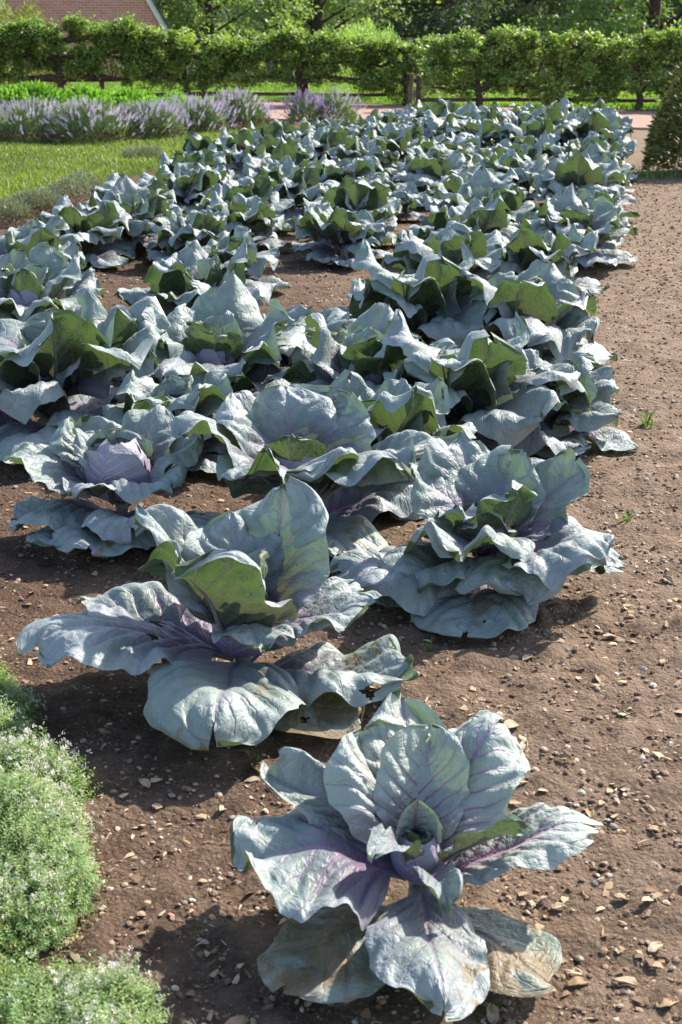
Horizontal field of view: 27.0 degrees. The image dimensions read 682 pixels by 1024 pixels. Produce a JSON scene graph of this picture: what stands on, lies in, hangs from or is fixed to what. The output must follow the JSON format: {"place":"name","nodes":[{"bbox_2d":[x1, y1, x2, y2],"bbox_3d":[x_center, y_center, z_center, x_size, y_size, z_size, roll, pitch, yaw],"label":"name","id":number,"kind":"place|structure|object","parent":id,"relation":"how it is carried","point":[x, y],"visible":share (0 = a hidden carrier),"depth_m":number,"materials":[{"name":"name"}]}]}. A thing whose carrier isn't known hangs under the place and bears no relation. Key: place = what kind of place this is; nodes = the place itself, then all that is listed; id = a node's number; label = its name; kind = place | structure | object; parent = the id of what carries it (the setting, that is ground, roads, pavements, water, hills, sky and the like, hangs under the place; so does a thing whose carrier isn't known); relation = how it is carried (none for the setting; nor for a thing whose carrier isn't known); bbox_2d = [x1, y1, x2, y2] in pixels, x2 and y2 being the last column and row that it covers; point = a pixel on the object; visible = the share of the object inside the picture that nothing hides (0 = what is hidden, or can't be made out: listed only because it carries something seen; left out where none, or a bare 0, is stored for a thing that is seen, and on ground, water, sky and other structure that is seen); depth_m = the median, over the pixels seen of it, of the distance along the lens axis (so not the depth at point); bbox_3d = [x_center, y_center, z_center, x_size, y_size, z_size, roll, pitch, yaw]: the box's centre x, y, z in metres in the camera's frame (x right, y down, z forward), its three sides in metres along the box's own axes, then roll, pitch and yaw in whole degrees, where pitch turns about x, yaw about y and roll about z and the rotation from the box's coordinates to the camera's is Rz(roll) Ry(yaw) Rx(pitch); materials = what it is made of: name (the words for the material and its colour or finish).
{"place":"outdoors","nodes":[
{"label":"outdoors","id":0,"kind":"place"},
{"bbox_2d":[0,125,299,204],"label":"lawn","id":1,"kind":"structure","parent":0,"point":[139,172],"depth_m":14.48,"materials":[{"name":"green plant"}]},
{"bbox_2d":[0,94,81,143],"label":"lavender bush","id":2,"kind":"object","parent":1,"relation":"on","point":[25,115],"visible":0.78,"depth_m":17.77,"materials":[{"name":"purple plant"}]},
{"bbox_2d":[35,94,149,144],"bbox_3d":[-3.161,-4.946,17.880,1.479,0.586,1.299,0,19,0],"label":"lavender bush","id":3,"kind":"object","parent":1,"relation":"on","point":[87,119],"visible":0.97,"depth_m":17.64,"materials":[{"name":"purple plant"}]},
{"bbox_2d":[99,96,194,139],"bbox_3d":[-2.540,-5.054,18.266,1.330,0.552,1.080,0,19,0],"label":"lavender bush","id":4,"kind":"object","parent":1,"relation":"on","point":[156,118],"visible":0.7,"depth_m":18.10,"materials":[{"name":"purple plant"}]},
{"bbox_2d":[154,92,236,133],"bbox_3d":[-2.026,-5.354,19.117,1.238,0.552,1.145,0,19,0],"label":"lavender bush","id":5,"kind":"object","parent":1,"relation":"on","point":[211,117],"visible":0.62,"depth_m":18.97,"materials":[{"name":"purple plant"}]},
{"bbox_2d":[0,101,681,1023],"bbox_3d":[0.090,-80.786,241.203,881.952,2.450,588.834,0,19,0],"label":"ground","id":6,"kind":"structure","parent":0,"point":[248,941],"depth_m":3.20,"materials":[{"name":"soil"}]},
{"bbox_2d":[0,196,37,225],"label":"santolina mound","id":7,"kind":"object","parent":6,"relation":"on","point":[10,207],"visible":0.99,"depth_m":10.92,"materials":[{"name":"green plant"}]},
{"bbox_2d":[0,654,46,742],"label":"thyme clump","id":8,"kind":"object","parent":6,"relation":"on","point":[15,709],"visible":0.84,"depth_m":3.18,"materials":[{"name":"green plant"}]},
{"bbox_2d":[6,187,62,213],"bbox_3d":[-2.496,-2.549,11.613,0.602,0.210,0.477,0,19,0],"label":"santolina mound","id":9,"kind":"object","parent":6,"relation":"on","point":[28,197],"visible":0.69,"depth_m":11.54,"materials":[{"name":"green plant"}]},
{"bbox_2d":[0,79,75,115],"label":"herb plant","id":10,"kind":"object","parent":6,"relation":"on","point":[21,90],"visible":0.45,"depth_m":22.21,"materials":[{"name":"green plant"}]},
{"bbox_2d":[0,215,84,282],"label":"cabbage","id":11,"kind":"object","parent":6,"relation":"on","point":[28,236],"visible":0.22,"depth_m":8.01,"materials":[{"name":"green plant"}]},
{"bbox_2d":[0,241,103,321],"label":"cabbage","id":12,"kind":"object","parent":6,"relation":"on","point":[42,276],"visible":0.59,"depth_m":6.47,"materials":[{"name":"green plant"}]},
{"bbox_2d":[0,716,109,969],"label":"thyme clump","id":13,"kind":"object","parent":6,"relation":"on","point":[49,833],"visible":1,"depth_m":2.57,"materials":[{"name":"green plant"}]},
{"bbox_2d":[0,938,110,1023],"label":"thyme clump","id":14,"kind":"object","parent":6,"relation":"on","point":[20,999],"visible":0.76,"depth_m":2.20,"materials":[{"name":"green plant"}]},
{"bbox_2d":[36,170,103,205],"bbox_3d":[-2.277,-2.796,12.204,0.772,0.287,0.631,0,19,0],"label":"santolina mound","id":15,"kind":"object","parent":6,"relation":"on","point":[61,185],"visible":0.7,"depth_m":12.11,"materials":[{"name":"green plant"}]},
{"bbox_2d":[0,287,170,461],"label":"cabbage","id":16,"kind":"object","parent":6,"relation":"on","point":[58,367],"visible":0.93,"depth_m":5.16,"materials":[{"name":"green plant"}]},
{"bbox_2d":[37,194,135,267],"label":"cabbage","id":17,"kind":"object","parent":6,"relation":"on","point":[97,229],"visible":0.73,"depth_m":9.04,"materials":[{"name":"green plant"}]},
{"bbox_2d":[53,83,120,108],"bbox_3d":[-4.221,-6.612,22.786,1.573,0.508,1.003,0,19,0],"label":"herb plant","id":18,"kind":"object","parent":6,"relation":"on","point":[92,94],"visible":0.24,"depth_m":22.67,"materials":[{"name":"green plant"}]},
{"bbox_2d":[29,945,172,1023],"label":"thyme clump","id":19,"kind":"object","parent":6,"relation":"on","point":[125,1003],"visible":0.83,"depth_m":2.21,"materials":[{"name":"green plant"}]},
{"bbox_2d":[3,403,218,557],"bbox_3d":[-0.679,-0.076,4.285,0.682,0.397,0.555,0,19,0],"label":"cabbage","id":20,"kind":"object","parent":6,"relation":"on","point":[131,460],"visible":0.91,"depth_m":4.25,"materials":[{"name":"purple plant"}]},
{"bbox_2d":[77,173,186,251],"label":"cabbage","id":21,"kind":"object","parent":6,"relation":"on","point":[139,207],"visible":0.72,"depth_m":9.49,"materials":[{"name":"green plant"}]},
{"bbox_2d":[90,171,176,235],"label":"cabbage","id":22,"kind":"object","parent":6,"relation":"on","point":[154,185],"visible":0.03,"depth_m":10.25,"materials":[{"name":"green plant"}]},
{"bbox_2d":[102,369,232,472],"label":"cabbage","id":23,"kind":"object","parent":6,"relation":"on","point":[176,395],"visible":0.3,"depth_m":4.97,"materials":[{"name":"green plant"}]},
{"bbox_2d":[136,162,222,215],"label":"cabbage","id":24,"kind":"object","parent":6,"relation":"on","point":[190,184],"visible":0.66,"depth_m":11.09,"materials":[{"name":"green plant"}]},
{"bbox_2d":[145,205,229,261],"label":"cabbage","id":25,"kind":"object","parent":6,"relation":"on","point":[205,226],"visible":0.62,"depth_m":8.96,"materials":[{"name":"green plant"}]},
{"bbox_2d":[145,143,231,185],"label":"cabbage","id":26,"kind":"object","parent":6,"relation":"on","point":[205,159],"visible":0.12,"depth_m":11.99,"materials":[{"name":"green plant"}]},
{"bbox_2d":[116,237,276,316],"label":"cabbage","id":27,"kind":"object","parent":6,"relation":"on","point":[188,275],"visible":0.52,"depth_m":6.98,"materials":[{"name":"green plant"}]},
{"bbox_2d":[0,73,408,99],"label":"rail fence","id":28,"kind":"object","parent":6,"relation":"on","point":[102,81],"visible":0.31,"depth_m":25.81,"materials":[{"name":"brown wood"}]},
{"bbox_2d":[171,131,237,177],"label":"cabbage","id":29,"kind":"object","parent":6,"relation":"on","point":[194,141],"visible":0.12,"depth_m":13.69,"materials":[{"name":"green plant"}]},
{"bbox_2d":[16,476,419,750],"bbox_3d":[-0.249,0.224,3.258,0.814,0.503,0.717,13,23,34],"label":"cabbage","id":30,"kind":"object","parent":6,"relation":"on","point":[248,586],"visible":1,"depth_m":3.23,"materials":[{"name":"green plant"}]},
{"bbox_2d":[122,270,315,396],"bbox_3d":[-0.496,-0.605,5.492,0.935,0.597,0.852,10,21,26],"label":"cabbage","id":31,"kind":"object","parent":6,"relation":"on","point":[225,325],"visible":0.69,"depth_m":5.41,"materials":[{"name":"green plant"}]},
{"bbox_2d":[185,225,290,288],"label":"cabbage","id":32,"kind":"object","parent":6,"relation":"on","point":[224,249],"visible":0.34,"depth_m":8.06,"materials":[{"name":"green plant"}]},
{"bbox_2d":[198,85,279,128],"bbox_3d":[-1.528,-5.705,20.072,1.364,0.594,1.124,0,19,0],"label":"lavender bush","id":33,"kind":"object","parent":6,"relation":"on","point":[243,105],"visible":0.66,"depth_m":19.90,"materials":[{"name":"purple plant"}]},
{"bbox_2d":[220,127,262,171],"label":"cabbage","id":34,"kind":"object","parent":6,"relation":"on","point":[242,136],"visible":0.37,"depth_m":14.39,"materials":[{"name":"green plant"}]},
{"bbox_2d":[194,175,295,232],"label":"cabbage","id":35,"kind":"object","parent":6,"relation":"on","point":[258,186],"visible":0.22,"depth_m":10.36,"materials":[{"name":"green plant"}]},
{"bbox_2d":[204,186,292,249],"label":"cabbage","id":36,"kind":"object","parent":6,"relation":"on","point":[258,216],"visible":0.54,"depth_m":9.54,"materials":[{"name":"green plant"}]},
{"bbox_2d":[232,132,310,175],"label":"cabbage","id":37,"kind":"object","parent":6,"relation":"on","point":[269,142],"visible":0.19,"depth_m":13.51,"materials":[{"name":"green plant"}]},
{"bbox_2d":[233,153,313,204],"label":"cabbage","id":38,"kind":"object","parent":6,"relation":"on","point":[253,166],"visible":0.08,"depth_m":12.09,"materials":[{"name":"green plant"}]},
{"bbox_2d":[254,136,320,169],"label":"cabbage","id":39,"kind":"object","parent":6,"relation":"on","point":[301,157],"visible":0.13,"depth_m":12.73,"materials":[{"name":"green plant"}]},
{"bbox_2d":[260,152,328,219],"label":"cabbage","id":40,"kind":"object","parent":6,"relation":"on","point":[297,184],"visible":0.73,"depth_m":11.21,"materials":[{"name":"green plant"}]},
{"bbox_2d":[252,304,355,391],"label":"cabbage","id":41,"kind":"object","parent":6,"relation":"on","point":[338,323],"visible":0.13,"depth_m":6.04,"materials":[{"name":"green plant"}]},
{"bbox_2d":[170,384,441,557],"bbox_3d":[-0.103,-0.103,4.258,0.813,0.466,0.732,0,19,0],"label":"cabbage","id":42,"kind":"object","parent":6,"relation":"on","point":[318,439],"visible":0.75,"depth_m":4.29,"materials":[{"name":"green plant"}]},
{"bbox_2d":[280,89,332,125],"bbox_3d":[-0.508,-5.879,20.623,0.810,0.553,0.738,0,19,0],"label":"lavender bush","id":43,"kind":"object","parent":6,"relation":"on","point":[300,109],"visible":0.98,"depth_m":20.54,"materials":[{"name":"purple plant"}]},
{"bbox_2d":[296,120,345,172],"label":"cabbage","id":44,"kind":"object","parent":6,"relation":"on","point":[328,144],"visible":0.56,"depth_m":14.40,"materials":[{"name":"green plant"}]},
{"bbox_2d":[307,86,369,124],"bbox_3d":[-0.118,-5.944,20.811,0.923,0.555,0.836,17,25,40],"label":"lavender bush","id":45,"kind":"object","parent":6,"relation":"on","point":[341,106],"visible":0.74,"depth_m":20.69,"materials":[{"name":"purple plant"}]},
{"bbox_2d":[0,168,681,1023],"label":"soil crumbs","id":46,"kind":"object","parent":6,"relation":"on","point":[534,896],"visible":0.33,"depth_m":3.14,"materials":[{"name":"brown soil"}]},
{"bbox_2d":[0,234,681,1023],"bbox_3d":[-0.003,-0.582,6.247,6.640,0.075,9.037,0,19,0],"label":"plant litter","id":47,"kind":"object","parent":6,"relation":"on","point":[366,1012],"visible":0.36,"depth_m":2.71,"materials":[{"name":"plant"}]},
{"bbox_2d":[291,200,392,266],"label":"cabbage","id":48,"kind":"object","parent":6,"relation":"on","point":[339,234],"visible":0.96,"depth_m":9.03,"materials":[{"name":"green plant"}]},
{"bbox_2d":[296,176,403,247],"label":"cabbage","id":49,"kind":"object","parent":6,"relation":"on","point":[351,194],"visible":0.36,"depth_m":9.65,"materials":[{"name":"green plant"}]},
{"bbox_2d":[314,154,390,200],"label":"cabbage","id":50,"kind":"object","parent":6,"relation":"on","point":[348,167],"visible":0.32,"depth_m":11.87,"materials":[{"name":"green plant"}]},
{"bbox_2d":[331,135,399,180],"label":"cabbage","id":51,"kind":"object","parent":6,"relation":"on","point":[364,146],"visible":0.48,"depth_m":13.57,"materials":[{"name":"green plant"}]},
{"bbox_2d":[288,302,457,425],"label":"cabbage","id":52,"kind":"object","parent":6,"relation":"on","point":[366,354],"visible":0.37,"depth_m":5.28,"materials":[{"name":"green plant"}]},
{"bbox_2d":[362,172,427,219],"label":"cabbage","id":53,"kind":"object","parent":6,"relation":"on","point":[409,195],"visible":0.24,"depth_m":11.15,"materials":[{"name":"green plant"}]},
{"bbox_2d":[367,123,426,164],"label":"cabbage","id":54,"kind":"object","parent":6,"relation":"on","point":[396,138],"visible":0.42,"depth_m":14.52,"materials":[{"name":"green plant"}]},
{"bbox_2d":[308,0,488,37],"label":"pale tree","id":55,"kind":"object","parent":6,"relation":"on","point":[327,3],"visible":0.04,"depth_m":74.68,"materials":[{"name":"green plant"}]},
{"bbox_2d":[329,369,476,519],"bbox_3d":[0.192,-0.255,4.762,0.689,0.456,0.691,-12,22,-31],"label":"cabbage","id":56,"kind":"object","parent":6,"relation":"on","point":[392,405],"visible":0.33,"depth_m":4.62,"materials":[{"name":"green plant"}]},
{"bbox_2d":[320,239,504,348],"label":"cabbage","id":57,"kind":"object","parent":6,"relation":"on","point":[420,298],"visible":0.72,"depth_m":6.33,"materials":[{"name":"green plant"}]},
{"bbox_2d":[230,688,604,1021],"bbox_3d":[0.120,0.589,2.418,0.616,0.365,0.610,-14,23,-34],"label":"cabbage","id":58,"kind":"object","parent":6,"relation":"on","point":[416,794],"visible":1,"depth_m":2.43,"materials":[{"name":"green plant"}]},
{"bbox_2d":[391,151,468,206],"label":"cabbage","id":59,"kind":"object","parent":6,"relation":"on","point":[424,170],"visible":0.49,"depth_m":11.95,"materials":[{"name":"green plant"}]},
{"bbox_2d":[395,143,472,173],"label":"cabbage","id":60,"kind":"object","parent":6,"relation":"on","point":[439,151],"visible":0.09,"depth_m":12.92,"materials":[{"name":"green plant"}]},
{"bbox_2d":[398,134,476,172],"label":"cabbage","id":61,"kind":"object","parent":6,"relation":"on","point":[449,144],"visible":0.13,"depth_m":13.66,"materials":[{"name":"green plant"}]},
{"bbox_2d":[381,221,506,279],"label":"cabbage","id":62,"kind":"object","parent":6,"relation":"on","point":[488,255],"visible":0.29,"depth_m":7.75,"materials":[{"name":"green plant"}]},
{"bbox_2d":[422,100,481,139],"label":"cabbage","id":63,"kind":"object","parent":6,"relation":"on","point":[432,124],"visible":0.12,"depth_m":16.17,"materials":[{"name":"green plant"}]},
{"bbox_2d":[403,191,519,261],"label":"cabbage","id":64,"kind":"object","parent":6,"relation":"on","point":[476,215],"visible":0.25,"depth_m":8.98,"materials":[{"name":"green plant"}]},
{"bbox_2d":[422,171,518,226],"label":"cabbage","id":65,"kind":"object","parent":6,"relation":"on","point":[453,183],"visible":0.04,"depth_m":10.36,"materials":[{"name":"green plant"}]},
{"bbox_2d":[443,116,505,148],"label":"cabbage","id":66,"kind":"object","parent":6,"relation":"on","point":[485,128],"visible":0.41,"depth_m":15.30,"materials":[{"name":"green plant"}]},
{"bbox_2d":[330,431,625,638],"bbox_3d":[0.376,0.073,3.800,0.738,0.434,0.629,-9,21,-24],"label":"cabbage","id":67,"kind":"object","parent":6,"relation":"on","point":[521,536],"visible":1,"depth_m":3.75,"materials":[{"name":"green plant"}]},
{"bbox_2d":[416,164,539,237],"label":"cabbage","id":68,"kind":"object","parent":6,"relation":"on","point":[483,185],"visible":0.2,"depth_m":9.56,"materials":[{"name":"green plant"}]},
{"bbox_2d":[380,309,591,461],"bbox_3d":[0.458,-0.446,5.156,0.896,0.561,0.793,8,21,22],"label":"cabbage","id":69,"kind":"object","parent":6,"relation":"on","point":[498,394],"visible":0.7,"depth_m":4.99,"materials":[{"name":"green plant"}]},
{"bbox_2d":[471,149,546,200],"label":"cabbage","id":70,"kind":"object","parent":6,"relation":"on","point":[507,160],"visible":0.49,"depth_m":12.03,"materials":[{"name":"green plant"}]},
{"bbox_2d":[490,130,552,195],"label":"cabbage","id":71,"kind":"object","parent":6,"relation":"on","point":[524,152],"visible":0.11,"depth_m":12.70,"materials":[{"name":"green plant"}]},
{"bbox_2d":[427,259,617,364],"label":"cabbage","id":72,"kind":"object","parent":6,"relation":"on","point":[547,301],"visible":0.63,"depth_m":6.25,"materials":[{"name":"green plant"}]},
{"bbox_2d":[491,115,564,157],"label":"cabbage","id":73,"kind":"object","parent":6,"relation":"on","point":[536,126],"visible":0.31,"depth_m":15.19,"materials":[{"name":"green plant"}]},
{"bbox_2d":[416,70,677,108],"bbox_3d":[4.689,-7.235,24.519,6.788,0.720,0.148,0,19,0],"label":"rail fence","id":74,"kind":"object","parent":6,"relation":"on","point":[498,99],"visible":0.44,"depth_m":24.49,"materials":[{"name":"brown wood"}]},
{"bbox_2d":[494,223,607,294],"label":"cabbage","id":75,"kind":"object","parent":6,"relation":"on","point":[525,247],"visible":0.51,"depth_m":7.87,"materials":[{"name":"green plant"}]},
{"bbox_2d":[475,349,637,458],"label":"cabbage","id":76,"kind":"object","parent":6,"relation":"on","point":[586,412],"visible":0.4,"depth_m":5.22,"materials":[{"name":"green plant"}]},
{"bbox_2d":[519,183,638,266],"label":"cabbage","id":77,"kind":"object","parent":6,"relation":"on","point":[562,212],"visible":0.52,"depth_m":8.96,"materials":[{"name":"green plant"}]},
{"bbox_2d":[528,148,639,217],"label":"cabbage","id":78,"kind":"object","parent":6,"relation":"on","point":[579,169],"visible":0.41,"depth_m":11.05,"materials":[{"name":"green plant"}]},
{"bbox_2d":[554,106,633,158],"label":"cabbage","id":79,"kind":"object","parent":6,"relation":"on","point":[604,121],"visible":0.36,"depth_m":15.30,"materials":[{"name":"green plant"}]},
{"bbox_2d":[558,136,640,179],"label":"cabbage","id":80,"kind":"object","parent":6,"relation":"on","point":[619,146],"visible":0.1,"depth_m":13.57,"materials":[{"name":"green plant"}]},
{"bbox_2d":[640,54,681,174],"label":"evergreen shrub","id":81,"kind":"object","parent":6,"relation":"on","point":[661,141],"visible":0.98,"depth_m":14.43,"materials":[{"name":"green plant"}]},
{"bbox_2d":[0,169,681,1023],"bbox_3d":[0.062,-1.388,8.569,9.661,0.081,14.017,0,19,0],"label":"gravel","id":82,"kind":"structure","parent":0,"point":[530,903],"depth_m":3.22,"materials":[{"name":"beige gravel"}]},
{"bbox_2d":[4,80,681,110],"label":"meadow","id":83,"kind":"structure","parent":0,"point":[278,100],"depth_m":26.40,"materials":[{"name":"green plant"}]},
{"bbox_2d":[0,0,194,76],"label":"brick building","id":84,"kind":"structure","parent":83,"relation":"on","point":[148,12],"depth_m":41.66,"materials":[{"name":"brown brick"}]},
{"bbox_2d":[156,0,322,72],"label":"leafy tree","id":85,"kind":"object","parent":83,"relation":"on","point":[209,7],"visible":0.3,"depth_m":48.90,"materials":[{"name":"green plant"}]},
{"bbox_2d":[221,0,422,76],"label":"pale tree","id":86,"kind":"object","parent":83,"relation":"on","point":[317,22],"visible":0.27,"depth_m":67.64,"materials":[{"name":"green plant"}]},
{"bbox_2d":[290,16,432,99],"bbox_3d":[0.375,-8.704,27.278,2.800,1.572,1.202,0,19,0],"label":"feathery shrub","id":87,"kind":"object","parent":83,"relation":"on","point":[349,70],"visible":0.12,"depth_m":27.08,"materials":[{"name":"green plant"}]},
{"bbox_2d":[161,38,671,82],"bbox_3d":[4.520,-10.861,34.376,17.960,1.125,0.225,0,19,0],"label":"paling fence","id":88,"kind":"object","parent":83,"relation":"on","point":[405,39],"visible":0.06,"depth_m":34.34,"materials":[{"name":"brown wood"}]},
{"bbox_2d":[359,0,560,80],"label":"leafy tree","id":89,"kind":"object","parent":83,"relation":"on","point":[449,20],"visible":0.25,"depth_m":46.94,"materials":[{"name":"green plant"}]},
{"bbox_2d":[416,20,542,107],"bbox_3d":[2.355,-7.497,24.039,2.191,1.545,0.932,0,19,0],"label":"espalier tree","id":90,"kind":"object","parent":83,"relation":"on","point":[470,44],"visible":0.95,"depth_m":23.95,"materials":[{"name":"green plant"}]},
{"bbox_2d":[423,0,620,80],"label":"dark evergreen","id":91,"kind":"object","parent":83,"relation":"on","point":[525,7],"visible":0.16,"depth_m":49.70,"materials":[{"name":"green plant"}]},
{"bbox_2d":[495,19,621,104],"bbox_3d":[3.644,-7.563,24.192,2.231,1.571,1.146,0,19,0],"label":"espalier tree","id":92,"kind":"object","parent":83,"relation":"on","point":[567,57],"visible":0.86,"depth_m":23.94,"materials":[{"name":"green plant"}]},
{"bbox_2d":[519,0,681,80],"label":"leafy tree","id":93,"kind":"object","parent":83,"relation":"on","point":[651,11],"visible":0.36,"depth_m":43.12,"materials":[{"name":"green plant"}]},
{"bbox_2d":[570,19,681,110],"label":"espalier tree","id":94,"kind":"object","parent":83,"relation":"on","point":[642,47],"visible":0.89,"depth_m":23.91,"materials":[{"name":"green plant"}]},
{"bbox_2d":[15,100,680,129],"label":"brick path","id":95,"kind":"structure","parent":0,"point":[641,120],"depth_m":23.66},
{"bbox_2d":[0,0,74,89],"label":"tall shrub","id":96,"kind":"object","parent":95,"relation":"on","point":[9,18],"visible":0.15,"depth_m":26.69,"materials":[{"name":"green plant"}]},
{"bbox_2d":[0,10,148,88],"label":"espalier tree","id":97,"kind":"object","parent":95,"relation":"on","point":[15,51],"visible":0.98,"depth_m":25.18,"materials":[{"name":"green plant"}]},
{"bbox_2d":[118,22,252,95],"bbox_3d":[-2.797,-7.973,25.363,2.486,1.575,1.194,0,19,0],"label":"espalier tree","id":98,"kind":"object","parent":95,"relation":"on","point":[171,70],"visible":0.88,"depth_m":25.22,"materials":[{"name":"green plant"}]},
{"bbox_2d":[212,21,384,102],"bbox_3d":[-0.749,-7.950,25.363,3.155,1.532,0.940,0,19,0],"label":"espalier tree","id":99,"kind":"object","parent":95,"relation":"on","point":[348,50],"visible":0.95,"depth_m":25.23,"materials":[{"name":"green plant"}]},
{"bbox_2d":[349,31,459,105],"bbox_3d":[1.207,-7.892,25.464,2.146,1.358,1.105,7,20,19],"label":"espalier tree","id":100,"kind":"object","parent":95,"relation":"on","point":[390,80],"visible":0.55,"depth_m":25.29,"materials":[{"name":"green plant"}]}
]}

